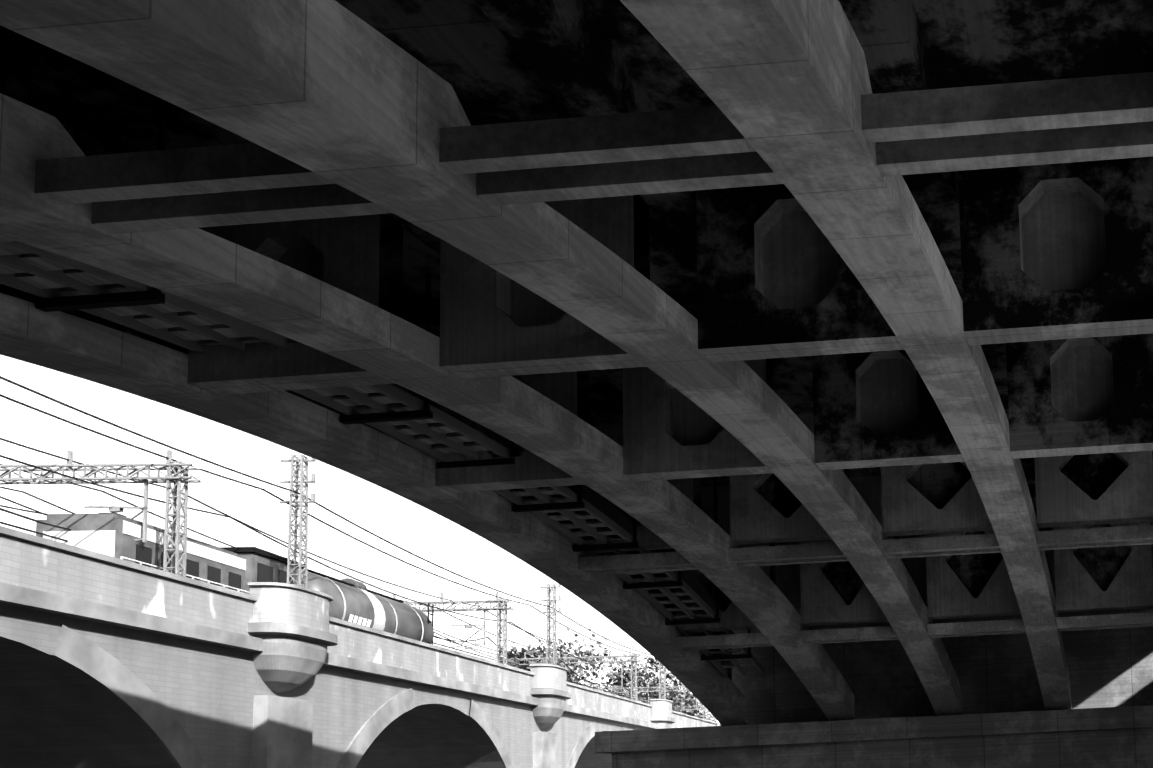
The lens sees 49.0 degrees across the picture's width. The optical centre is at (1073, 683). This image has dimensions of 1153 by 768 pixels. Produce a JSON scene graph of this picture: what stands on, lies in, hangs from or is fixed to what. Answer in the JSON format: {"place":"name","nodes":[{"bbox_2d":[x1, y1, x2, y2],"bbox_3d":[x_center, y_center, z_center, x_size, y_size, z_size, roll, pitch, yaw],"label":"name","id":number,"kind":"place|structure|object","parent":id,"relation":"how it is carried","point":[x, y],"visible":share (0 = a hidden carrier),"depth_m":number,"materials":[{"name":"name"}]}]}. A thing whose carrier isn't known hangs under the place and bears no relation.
{"place":"outdoors","nodes":[
{"label":"outdoors","id":0,"kind":"place"},
{"bbox_2d":[0,354,715,721],"label":"sky","id":1,"kind":"structure","parent":0,"point":[388,515],"materials":[{"name":"white"}]},
{"label":"ground","id":2,"kind":"structure","parent":0,"visible":0},
{"bbox_2d":[0,526,719,767],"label":"railway viaduct","id":3,"kind":"object","parent":2,"relation":"on","point":[106,661],"visible":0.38,"depth_m":34.47,"materials":[{"name":"concrete"}]},
{"bbox_2d":[0,450,707,719],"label":"catenary masts","id":4,"kind":"object","parent":3,"relation":"on","point":[177,468],"visible":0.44,"depth_m":36.74,"materials":[{"name":"silver metal"}]},
{"bbox_2d":[0,376,715,721],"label":"overhead wires","id":5,"kind":"object","parent":4,"relation":"hanging from","point":[225,515],"visible":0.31,"depth_m":38.87,"materials":[{"name":"black metal"}]},
{"bbox_2d":[494,642,601,690],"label":"plane tree","id":6,"kind":"object","parent":2,"relation":"on","point":[535,653],"visible":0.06,"depth_m":109.79,"materials":[{"name":"grey plant"}]},
{"bbox_2d":[0,0,1152,767],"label":"road bridge","id":7,"kind":"structure","parent":2,"relation":"on","point":[848,304],"depth_m":15.39,"materials":[{"name":"concrete"}]},
{"bbox_2d":[0,92,764,676],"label":"steel plate","id":8,"kind":"object","parent":7,"relation":"on","point":[54,282],"visible":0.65,"depth_m":18.43,"materials":[{"name":"grey metal"}]},
{"bbox_2d":[508,626,650,701],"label":"plane tree","id":9,"kind":"object","parent":2,"relation":"on","point":[582,654],"visible":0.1,"depth_m":120.50,"materials":[{"name":"grey plant"}]},
{"bbox_2d":[605,653,702,714],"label":"plane tree","id":10,"kind":"object","parent":2,"relation":"on","point":[669,695],"visible":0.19,"depth_m":135.09,"materials":[{"name":"grey plant"}]},
{"bbox_2d":[672,687,705,715],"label":"plane tree","id":11,"kind":"object","parent":2,"relation":"on","point":[689,705],"visible":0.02,"depth_m":163.77,"materials":[{"name":"grey plant"}]},
{"bbox_2d":[695,711,714,720],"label":"plane tree","id":12,"kind":"object","parent":2,"relation":"on","point":[705,716],"depth_m":175.37,"materials":[{"name":"grey plant"}]},
{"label":"rails","id":13,"kind":"object","parent":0,"visible":0},
{"bbox_2d":[36,513,304,593],"bbox_3d":[-29.450,-2.879,35.513,2.960,3.988,10.200,-2,-5,-7],"label":"shunting locomotive","id":14,"kind":"object","parent":13,"relation":"on","point":[115,535],"visible":0.17,"depth_m":33.12,"materials":[{"name":"paint"}]},
{"bbox_2d":[301,569,433,644],"bbox_3d":[-30.685,-2.166,45.919,2.830,4.528,11.000,-2,-5,-7],"label":"tank wagon","id":15,"kind":"object","parent":13,"relation":"on","point":[356,602],"visible":0.4,"depth_m":45.43,"materials":[{"name":"paint"}]}
]}

